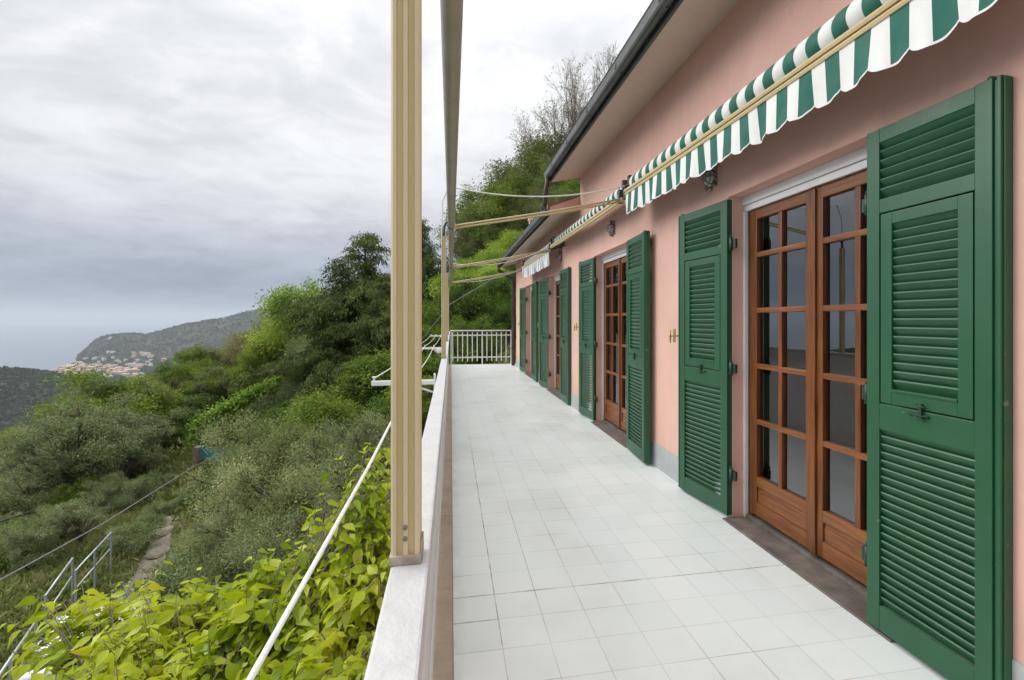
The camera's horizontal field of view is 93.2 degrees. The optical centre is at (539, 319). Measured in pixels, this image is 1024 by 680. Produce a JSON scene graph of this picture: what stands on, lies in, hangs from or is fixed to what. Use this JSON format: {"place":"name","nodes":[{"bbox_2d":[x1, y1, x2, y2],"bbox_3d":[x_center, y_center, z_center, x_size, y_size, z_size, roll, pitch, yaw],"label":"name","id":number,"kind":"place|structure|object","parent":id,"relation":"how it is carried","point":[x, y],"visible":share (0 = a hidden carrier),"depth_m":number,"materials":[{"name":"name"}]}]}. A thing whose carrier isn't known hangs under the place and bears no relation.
{"place":"outdoors","nodes":[
{"label":"outdoors","id":0,"kind":"place"},
{"bbox_2d":[0,622,37,679],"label":"garden railing","id":1,"kind":"object","parent":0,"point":[8,663],"visible":0.47,"depth_m":7.68,"materials":[{"name":"metal"}]},
{"bbox_2d":[0,324,180,369],"bbox_3d":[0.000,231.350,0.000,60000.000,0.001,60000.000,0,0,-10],"label":"sea","id":2,"kind":"structure","parent":0,"point":[44,347],"depth_m":5335.52,"materials":[{"name":"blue liquid"}]},
{"bbox_2d":[113,516,175,600],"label":"garden path","id":3,"kind":"structure","parent":0,"point":[160,542],"depth_m":12.66,"materials":[{"name":"stone"}]},
{"bbox_2d":[0,299,515,678],"bbox_3d":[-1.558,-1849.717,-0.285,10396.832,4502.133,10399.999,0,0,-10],"label":"hillside","id":4,"kind":"structure","parent":0,"point":[248,326],"depth_m":2689.37,"materials":[{"name":"green plant"}]},
{"bbox_2d":[0,476,57,519],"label":"olive tree","id":5,"kind":"object","parent":4,"relation":"on","point":[6,507],"visible":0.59,"depth_m":16.20,"materials":[{"name":"green plant"}]},
{"bbox_2d":[0,518,57,569],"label":"shrub","id":6,"kind":"object","parent":4,"relation":"on","point":[3,562],"visible":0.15,"depth_m":13.20,"materials":[{"name":"green plant"}]},
{"bbox_2d":[0,514,63,570],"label":"olive tree","id":7,"kind":"object","parent":4,"relation":"on","point":[28,539],"visible":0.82,"depth_m":12.44,"materials":[{"name":"green plant"}]},
{"bbox_2d":[0,413,68,472],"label":"olive tree","id":8,"kind":"object","parent":4,"relation":"on","point":[9,455],"visible":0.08,"depth_m":20.16,"materials":[{"name":"green plant"}]},
{"bbox_2d":[0,468,72,516],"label":"olive tree","id":9,"kind":"object","parent":4,"relation":"on","point":[33,487],"visible":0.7,"depth_m":16.53,"materials":[{"name":"green plant"}]},
{"bbox_2d":[9,537,73,569],"bbox_3d":[-12.865,6.146,12.582,1.302,0.823,1.059,0,0,-36],"label":"shrub","id":10,"kind":"object","parent":4,"relation":"on","point":[38,551],"visible":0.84,"depth_m":12.48,"materials":[{"name":"green plant"}]},
{"bbox_2d":[14,498,90,545],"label":"olive tree","id":11,"kind":"object","parent":4,"relation":"on","point":[46,512],"visible":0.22,"depth_m":14.07,"materials":[{"name":"green plant"}]},
{"bbox_2d":[44,558,73,620],"bbox_3d":[-9.938,5.936,10.028,0.044,1.313,1.642,0,0,-31],"label":"garden railing","id":12,"kind":"object","parent":4,"relation":"on","point":[71,561],"visible":0.63,"depth_m":10.38,"materials":[{"name":"metal"}]},
{"bbox_2d":[0,414,126,488],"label":"olive tree","id":13,"kind":"object","parent":4,"relation":"on","point":[53,451],"visible":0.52,"depth_m":16.93,"materials":[{"name":"green plant"}]},
{"bbox_2d":[12,431,124,486],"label":"olive tree","id":14,"kind":"object","parent":4,"relation":"on","point":[42,464],"visible":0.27,"depth_m":17.06,"materials":[{"name":"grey plant"}]},
{"bbox_2d":[39,473,106,515],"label":"broadleaf tree","id":15,"kind":"object","parent":4,"relation":"on","point":[72,491],"visible":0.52,"depth_m":16.60,"materials":[{"name":"green plant"}]},
{"bbox_2d":[34,493,114,549],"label":"olive tree","id":16,"kind":"object","parent":4,"relation":"on","point":[63,516],"visible":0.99,"depth_m":13.16,"materials":[{"name":"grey plant"}]},
{"bbox_2d":[1,396,163,493],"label":"olive tree","id":17,"kind":"object","parent":4,"relation":"on","point":[78,423],"visible":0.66,"depth_m":17.33,"materials":[{"name":"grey plant"}]},
{"bbox_2d":[6,379,163,437],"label":"olive tree","id":18,"kind":"object","parent":4,"relation":"on","point":[97,389],"visible":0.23,"depth_m":22.29,"materials":[{"name":"green plant"}]},
{"bbox_2d":[74,532,111,602],"bbox_3d":[-10.306,5.981,11.215,0.042,1.302,2.078,0,0,-25],"label":"garden railing","id":19,"kind":"object","parent":4,"relation":"on","point":[93,552],"visible":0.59,"depth_m":11.20,"materials":[{"name":"metal"}]},
{"bbox_2d":[46,423,161,487],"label":"olive tree","id":20,"kind":"object","parent":4,"relation":"on","point":[116,468],"visible":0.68,"depth_m":17.35,"materials":[{"name":"green plant"}]},
{"bbox_2d":[77,470,134,512],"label":"olive tree","id":21,"kind":"object","parent":4,"relation":"on","point":[88,494],"visible":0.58,"depth_m":16.28,"materials":[{"name":"green plant"}]},
{"bbox_2d":[0,455,218,580],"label":"cable","id":22,"kind":"object","parent":4,"relation":"on","point":[93,528],"visible":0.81,"depth_m":9.37,"materials":[{"name":"grey metal"}]},
{"bbox_2d":[43,361,185,444],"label":"broadleaf tree","id":23,"kind":"object","parent":4,"relation":"on","point":[147,401],"visible":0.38,"depth_m":22.41,"materials":[{"name":"green plant"}]},
{"bbox_2d":[59,391,190,481],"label":"olive tree","id":24,"kind":"object","parent":4,"relation":"on","point":[133,424],"visible":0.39,"depth_m":19.76,"materials":[{"name":"green plant"}]},
{"bbox_2d":[91,467,161,509],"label":"olive tree","id":25,"kind":"object","parent":4,"relation":"on","point":[139,484],"visible":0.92,"depth_m":16.08,"materials":[{"name":"green plant"}]},
{"bbox_2d":[98,520,167,554],"bbox_3d":[-11.072,5.941,13.150,1.789,0.980,1.455,0,0,7],"label":"shrub","id":26,"kind":"object","parent":4,"relation":"on","point":[133,537],"visible":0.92,"depth_m":12.97,"materials":[{"name":"green plant"}]},
{"bbox_2d":[0,308,270,431],"bbox_3d":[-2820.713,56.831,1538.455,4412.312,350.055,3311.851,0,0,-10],"label":"woodland","id":27,"kind":"object","parent":4,"relation":"on","point":[10,389],"visible":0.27,"depth_m":2145.69,"materials":[{"name":"green plant"}]},
{"bbox_2d":[99,375,180,447],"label":"broadleaf tree","id":28,"kind":"object","parent":4,"relation":"on","point":[122,383],"visible":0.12,"depth_m":23.60,"materials":[{"name":"green plant"}]},
{"bbox_2d":[125,449,171,475],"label":"olive tree","id":29,"kind":"object","parent":4,"relation":"on","point":[139,469],"visible":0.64,"depth_m":19.42,"materials":[{"name":"green plant"}]},
{"bbox_2d":[122,413,175,477],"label":"olive tree","id":30,"kind":"object","parent":4,"relation":"on","point":[156,445],"visible":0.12,"depth_m":19.93,"materials":[{"name":"green plant"}]},
{"bbox_2d":[136,500,175,521],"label":"shrub","id":31,"kind":"object","parent":4,"relation":"on","point":[157,506],"visible":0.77,"depth_m":15.13,"materials":[{"name":"green plant"}]},
{"bbox_2d":[141,358,196,409],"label":"broadleaf tree","id":32,"kind":"object","parent":4,"relation":"on","point":[174,372],"visible":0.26,"depth_m":35.94,"materials":[{"name":"green plant"}]},
{"bbox_2d":[152,425,189,449],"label":"broadleaf tree","id":33,"kind":"object","parent":4,"relation":"on","point":[178,433],"visible":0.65,"depth_m":23.85,"materials":[{"name":"green plant"}]},
{"bbox_2d":[106,543,237,633],"bbox_3d":[-6.173,4.830,8.385,2.828,1.549,2.301,0,0,41],"label":"shrub","id":34,"kind":"object","parent":4,"relation":"on","point":[165,583],"visible":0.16,"depth_m":8.38,"materials":[{"name":"green plant"}]},
{"bbox_2d":[160,391,218,446],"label":"broadleaf tree","id":35,"kind":"object","parent":4,"relation":"on","point":[191,414],"visible":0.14,"depth_m":27.44,"materials":[{"name":"green plant"}]},
{"bbox_2d":[0,435,390,679],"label":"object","id":36,"kind":"object","parent":4,"relation":"on","point":[328,630],"visible":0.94,"depth_m":3.03,"materials":[{"name":"green plant"}]},
{"bbox_2d":[170,342,225,368],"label":"broadleaf tree","id":37,"kind":"object","parent":4,"relation":"on","point":[197,352],"visible":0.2,"depth_m":39.35,"materials":[{"name":"green plant"}]},
{"bbox_2d":[179,367,230,410],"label":"oak tree","id":38,"kind":"object","parent":4,"relation":"on","point":[197,386],"visible":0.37,"depth_m":35.58,"materials":[{"name":"green plant"}]},
{"bbox_2d":[181,364,231,410],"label":"broadleaf tree","id":39,"kind":"object","parent":4,"relation":"on","point":[216,376],"visible":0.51,"depth_m":35.76,"materials":[{"name":"green plant"}]},
{"bbox_2d":[186,356,232,398],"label":"broadleaf tree","id":40,"kind":"object","parent":4,"relation":"on","point":[209,364],"visible":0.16,"depth_m":37.24,"materials":[{"name":"green plant"}]},
{"bbox_2d":[149,504,280,592],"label":"olive tree","id":41,"kind":"object","parent":4,"relation":"on","point":[190,546],"visible":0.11,"depth_m":8.80,"materials":[{"name":"green plant"}]},
{"bbox_2d":[193,365,236,403],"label":"olive tree","id":42,"kind":"object","parent":4,"relation":"on","point":[216,370],"visible":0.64,"depth_m":36.17,"materials":[{"name":"green plant"}]},
{"bbox_2d":[182,368,297,454],"bbox_3d":[-13.386,4.912,24.193,2.422,6.378,7.964,0,0,38],"label":"ivy hedge","id":43,"kind":"object","parent":4,"relation":"on","point":[243,400],"visible":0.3,"depth_m":22.41,"materials":[{"name":"green plant"}]},
{"bbox_2d":[220,328,265,376],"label":"budding tree","id":44,"kind":"object","parent":4,"relation":"on","point":[237,346],"visible":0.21,"depth_m":39.07,"materials":[{"name":"green plant"}]},
{"bbox_2d":[162,489,331,595],"bbox_3d":[-4.985,4.115,8.658,2.848,2.039,2.817,0,0,26],"label":"olive tree","id":45,"kind":"object","parent":4,"relation":"on","point":[233,556],"visible":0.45,"depth_m":8.05,"materials":[{"name":"green plant"}]},
{"bbox_2d":[223,346,271,395],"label":"broadleaf tree","id":46,"kind":"object","parent":4,"relation":"on","point":[250,358],"visible":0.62,"depth_m":35.76,"materials":[{"name":"green plant"}]},
{"bbox_2d":[180,405,315,533],"bbox_3d":[-6.630,3.693,11.498,3.044,3.474,3.273,0,0,-26],"label":"olive tree","id":47,"kind":"object","parent":4,"relation":"on","point":[255,451],"visible":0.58,"depth_m":11.17,"materials":[{"name":"green plant"}]},
{"bbox_2d":[0,286,515,679],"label":"undergrowth","id":48,"kind":"object","parent":4,"relation":"on","point":[47,574],"visible":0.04,"depth_m":12.53,"materials":[{"name":"green plant"}]},
{"bbox_2d":[239,308,296,361],"bbox_3d":[-20.685,2.424,39.471,6.686,8.333,6.105,0,0,-26],"label":"bright bush","id":49,"kind":"object","parent":4,"relation":"on","point":[253,339],"visible":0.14,"depth_m":37.52,"materials":[{"name":"green plant"}]},
{"bbox_2d":[239,406,304,448],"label":"broadleaf tree","id":50,"kind":"object","parent":4,"relation":"on","point":[272,413],"visible":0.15,"depth_m":15.81,"materials":[{"name":"green plant"}]},
{"bbox_2d":[181,426,382,554],"bbox_3d":[-4.888,3.552,9.577,3.654,2.706,3.614,0,0,-13],"label":"olive tree","id":51,"kind":"object","parent":4,"relation":"on","point":[245,482],"visible":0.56,"depth_m":8.92,"materials":[{"name":"green plant"}]},
{"bbox_2d":[251,276,328,359],"bbox_3d":[-18.662,1.349,37.465,7.926,9.658,7.598,0,0,8],"label":"bright bush","id":52,"kind":"object","parent":4,"relation":"on","point":[282,296],"visible":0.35,"depth_m":36.53,"materials":[{"name":"green plant"}]},
{"bbox_2d":[224,257,374,406],"bbox_3d":[-8.613,1.030,20.975,7.678,7.580,7.553,0,0,-3],"label":"tree","id":53,"kind":"object","parent":4,"relation":"on","point":[343,273],"visible":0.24,"depth_m":20.24,"materials":[{"name":"green plant"}]},
{"bbox_2d":[240,315,370,424],"bbox_3d":[-8.894,2.371,20.086,6.229,5.164,6.229,0,0,-23],"label":"tree","id":54,"kind":"object","parent":4,"relation":"on","point":[306,359],"visible":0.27,"depth_m":19.44,"materials":[{"name":"green plant"}]},
{"bbox_2d":[255,383,368,485],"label":"broadleaf tree","id":55,"kind":"object","parent":4,"relation":"on","point":[326,407],"visible":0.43,"depth_m":12.73,"materials":[{"name":"green plant"}]},
{"bbox_2d":[242,478,390,570],"bbox_3d":[-3.166,3.555,7.986,2.654,1.781,2.625,0,0,3],"label":"olive tree","id":56,"kind":"object","parent":4,"relation":"on","point":[296,521],"visible":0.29,"depth_m":7.50,"materials":[{"name":"green plant"}]},
{"bbox_2d":[290,404,390,512],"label":"olive tree","id":57,"kind":"object","parent":4,"relation":"on","point":[361,434],"visible":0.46,"depth_m":10.14,"materials":[{"name":"green plant"}]},
{"bbox_2d":[254,231,432,393],"bbox_3d":[-7.951,0.028,23.137,8.643,8.600,8.643,0,0,12],"label":"cypress tree","id":58,"kind":"object","parent":4,"relation":"on","point":[369,242],"visible":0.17,"depth_m":22.42,"materials":[{"name":"green plant"}]},
{"bbox_2d":[332,353,375,425],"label":"broadleaf tree","id":59,"kind":"object","parent":4,"relation":"on","point":[359,362],"visible":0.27,"depth_m":17.46,"materials":[{"name":"green plant"}]},
{"bbox_2d":[340,353,390,417],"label":"broadleaf tree","id":60,"kind":"object","parent":4,"relation":"on","point":[353,387],"visible":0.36,"depth_m":16.85,"materials":[{"name":"green plant"}]},
{"bbox_2d":[296,273,439,394],"bbox_3d":[-6.510,1.028,20.394,6.101,6.024,6.002,0,0,-14],"label":"cypress tree","id":61,"kind":"object","parent":4,"relation":"on","point":[379,313],"visible":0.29,"depth_m":19.29,"materials":[{"name":"green plant"}]},
{"bbox_2d":[364,394,430,444],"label":"broadleaf tree","id":62,"kind":"object","parent":4,"relation":"on","point":[384,406],"visible":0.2,"depth_m":13.20,"materials":[{"name":"green plant"}]},
{"bbox_2d":[376,373,436,438],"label":"broadleaf tree","id":63,"kind":"object","parent":4,"relation":"on","point":[427,393],"visible":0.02,"depth_m":14.24,"materials":[{"name":"green plant"}]},
{"bbox_2d":[346,344,479,400],"bbox_3d":[-4.356,2.136,17.358,4.655,2.720,4.660,0,0,-34],"label":"shrub","id":64,"kind":"object","parent":4,"relation":"on","point":[383,357],"visible":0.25,"depth_m":16.71,"materials":[{"name":"green plant"}]},
{"bbox_2d":[422,217,455,323],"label":"cypress tree","id":65,"kind":"object","parent":4,"relation":"on","point":[429,264],"visible":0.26,"depth_m":35.69,"materials":[{"name":"green plant"}]},
{"bbox_2d":[422,301,471,356],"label":"broadleaf tree","id":66,"kind":"object","parent":4,"relation":"on","point":[436,329],"visible":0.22,"depth_m":19.73,"materials":[{"name":"green plant"}]},
{"bbox_2d":[422,267,487,303],"bbox_3d":[-5.576,-1.326,33.683,6.195,4.831,5.938,0,0,27],"label":"bright bush","id":67,"kind":"object","parent":4,"relation":"on","point":[455,277],"visible":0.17,"depth_m":33.17,"materials":[{"name":"green plant"}]},
{"bbox_2d":[431,202,481,269],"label":"oak tree","id":68,"kind":"object","parent":4,"relation":"on","point":[455,243],"visible":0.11,"depth_m":56.49,"materials":[{"name":"green plant"}]},
{"bbox_2d":[428,276,504,341],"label":"broadleaf tree","id":69,"kind":"object","parent":4,"relation":"on","point":[466,308],"visible":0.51,"depth_m":21.41,"materials":[{"name":"green plant"}]},
{"bbox_2d":[446,210,487,271],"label":"oak tree","id":70,"kind":"object","parent":4,"relation":"on","point":[472,248],"visible":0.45,"depth_m":53.49,"materials":[{"name":"green plant"}]},
{"bbox_2d":[443,178,505,240],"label":"broadleaf tree","id":71,"kind":"object","parent":4,"relation":"on","point":[468,198],"visible":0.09,"depth_m":58.36,"materials":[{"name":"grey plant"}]},
{"bbox_2d":[450,313,507,363],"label":"broadleaf tree","id":72,"kind":"object","parent":4,"relation":"on","point":[478,324],"visible":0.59,"depth_m":19.12,"materials":[{"name":"green plant"}]},
{"bbox_2d":[458,189,511,258],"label":"oak tree","id":73,"kind":"object","parent":4,"relation":"on","point":[469,219],"visible":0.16,"depth_m":54.11,"materials":[{"name":"green plant"}]},
{"bbox_2d":[464,189,520,246],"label":"broadleaf tree","id":74,"kind":"object","parent":4,"relation":"on","point":[495,204],"visible":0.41,"depth_m":53.10,"materials":[{"name":"green plant"}]},
{"bbox_2d":[474,270,515,340],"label":"broadleaf tree","id":75,"kind":"object","parent":4,"relation":"on","point":[503,288],"visible":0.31,"depth_m":23.64,"materials":[{"name":"green plant"}]},
{"bbox_2d":[478,205,525,248],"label":"oak tree","id":76,"kind":"object","parent":4,"relation":"on","point":[495,228],"visible":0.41,"depth_m":51.98,"materials":[{"name":"green plant"}]},
{"bbox_2d":[490,297,515,349],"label":"broadleaf tree","id":77,"kind":"object","parent":4,"relation":"on","point":[504,313],"visible":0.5,"depth_m":20.73,"materials":[{"name":"green plant"}]},
{"bbox_2d":[484,227,523,249],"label":"bright bush","id":78,"kind":"object","parent":4,"relation":"on","point":[506,241],"visible":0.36,"depth_m":48.37,"materials":[{"name":"green plant"}]},
{"bbox_2d":[480,171,534,228],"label":"broadleaf tree","id":79,"kind":"object","parent":4,"relation":"on","point":[496,187],"visible":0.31,"depth_m":54.06,"materials":[{"name":"green plant"}]},
{"bbox_2d":[478,149,544,187],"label":"oak tree","id":80,"kind":"object","parent":4,"relation":"on","point":[496,172],"visible":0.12,"depth_m":58.63,"materials":[{"name":"green plant"}]},
{"bbox_2d":[504,185,532,230],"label":"oak tree","id":81,"kind":"object","parent":4,"relation":"on","point":[522,202],"visible":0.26,"depth_m":52.80,"materials":[{"name":"green plant"}]},
{"bbox_2d":[481,130,562,186],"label":"broadleaf tree","id":82,"kind":"object","parent":4,"relation":"on","point":[537,147],"visible":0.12,"depth_m":61.73,"materials":[{"name":"green plant"}]},
{"bbox_2d":[500,144,555,184],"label":"oak tree","id":83,"kind":"object","parent":4,"relation":"on","point":[535,163],"visible":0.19,"depth_m":58.16,"materials":[{"name":"green plant"}]},
{"bbox_2d":[493,87,588,174],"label":"bare tree","id":84,"kind":"object","parent":4,"relation":"on","point":[545,123],"visible":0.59,"depth_m":60.08,"materials":[{"name":"grey plant"}]},
{"bbox_2d":[525,176,567,223],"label":"oak tree","id":85,"kind":"object","parent":4,"relation":"on","point":[536,199],"visible":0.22,"depth_m":51.67,"materials":[{"name":"green plant"}]},
{"bbox_2d":[533,50,602,145],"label":"bare tree","id":86,"kind":"object","parent":4,"relation":"on","point":[571,85],"visible":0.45,"depth_m":63.15,"materials":[{"name":"grey plant"}]},
{"bbox_2d":[569,40,617,114],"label":"bare tree","id":87,"kind":"object","parent":4,"relation":"on","point":[607,59],"visible":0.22,"depth_m":63.49,"materials":[{"name":"grey plant"}]},
{"bbox_2d":[497,0,1023,679],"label":"house","id":88,"kind":"structure","parent":4,"relation":"on","point":[795,346],"depth_m":2.57,"materials":[{"name":"pink paint"}]},
{"bbox_2d":[521,238,561,278],"bbox_3d":[-0.009,-1.135,9.706,0.272,0.461,3.184,0,0,-10],"label":"awning","id":89,"kind":"object","parent":88,"relation":"attached to","point":[533,264],"visible":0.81,"depth_m":9.36,"materials":[{"name":"white fabric"}]},
{"bbox_2d":[547,274,560,399],"bbox_3d":[0.413,0.264,8.756,0.347,2.185,1.158,0,0,-10],"label":"french door","id":90,"kind":"structure","parent":88,"relation":"in","point":[556,391],"depth_m":9.20,"materials":[{"name":"brown wood"}]},
{"bbox_2d":[550,180,626,250],"bbox_3d":[0.600,-1.250,6.381,0.267,0.230,3.344,0,0,-10],"label":"awning","id":91,"kind":"object","parent":88,"relation":"attached to","point":[591,216],"visible":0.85,"depth_m":5.89,"materials":[{"name":"green and white striped fabric"},{"name":"cream aluminium"}]},
{"bbox_2d":[591,247,626,447],"bbox_3d":[0.960,0.264,5.756,0.345,2.185,1.298,0,0,-10],"label":"french door","id":92,"kind":"structure","parent":88,"relation":"in","point":[614,424],"depth_m":5.98,"materials":[{"name":"brown wood"}]},
{"bbox_2d":[702,165,717,191],"bbox_3d":[1.212,-1.018,3.474,0.075,0.201,0.153,0,0,-10],"label":"wall lamp","id":93,"kind":"object","parent":88,"relation":"attached to","point":[709,178],"visible":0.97,"depth_m":3.44,"materials":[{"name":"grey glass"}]},
{"bbox_2d":[723,146,894,642],"bbox_3d":[1.523,0.264,2.677,0.348,2.185,1.278,0,0,-10],"label":"french door","id":94,"kind":"structure","parent":88,"relation":"in","point":[808,229],"depth_m":2.68,"materials":[{"name":"brown wood"}]},
{"bbox_2d":[623,0,996,213],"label":"awning","id":95,"kind":"object","parent":88,"relation":"attached to","point":[847,47],"visible":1,"depth_m":2.24,"materials":[{"name":"green fabric"}]},
{"bbox_2d":[0,0,651,324],"label":"sky","id":96,"kind":"structure","parent":0,"point":[162,161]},
{"bbox_2d":[451,392,453,679],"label":"terrace slab","id":97,"kind":"structure","parent":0,"point":[452,533],"depth_m":2.81,"materials":[{"name":"concrete"}]},
{"bbox_2d":[364,331,449,679],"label":"parapet wall","id":98,"kind":"structure","parent":97,"relation":"on","point":[403,644],"depth_m":0.67,"materials":[{"name":"white paint"}]},
{"bbox_2d":[371,373,435,392],"bbox_3d":[-0.991,0.475,3.540,0.452,0.150,0.060,0,0,-10],"label":"drying line bracket","id":99,"kind":"object","parent":98,"relation":"attached to","point":[388,382],"visible":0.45,"depth_m":3.53,"materials":[{"name":"white metal"}]},
{"bbox_2d":[246,421,390,679],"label":"clothes line","id":100,"kind":"object","parent":99,"relation":"attached to","point":[268,646],"visible":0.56,"depth_m":0.85,"materials":[{"name":"white metal"}]},
{"bbox_2d":[389,0,623,566],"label":"pergola","id":101,"kind":"object","parent":98,"relation":"on","point":[407,540],"visible":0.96,"depth_m":0.69,"materials":[{"name":"beige metal"}]},
{"bbox_2d":[441,186,623,235],"bbox_3d":[0.012,-1.020,4.511,1.821,0.581,0.025,0,0,-8],"label":"cord","id":102,"kind":"object","parent":101,"relation":"attached to","point":[516,196],"visible":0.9,"depth_m":4.47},
{"bbox_2d":[433,365,452,679],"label":"gutter channel","id":103,"kind":"object","parent":97,"relation":"on","point":[443,659],"visible":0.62,"depth_m":2.54,"materials":[{"name":"concrete"}]},
{"bbox_2d":[451,364,947,679],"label":"terrace floor","id":104,"kind":"structure","parent":97,"relation":"on","point":[584,548],"depth_m":2.54,"materials":[{"name":"tile"}]},
{"bbox_2d":[450,330,510,364],"bbox_3d":[-1.738,0.839,14.576,1.865,1.047,0.073,0,0,-10],"label":"end railing","id":105,"kind":"object","parent":104,"relation":"on","point":[477,357],"visible":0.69,"depth_m":14.55,"materials":[{"name":"white metal"}]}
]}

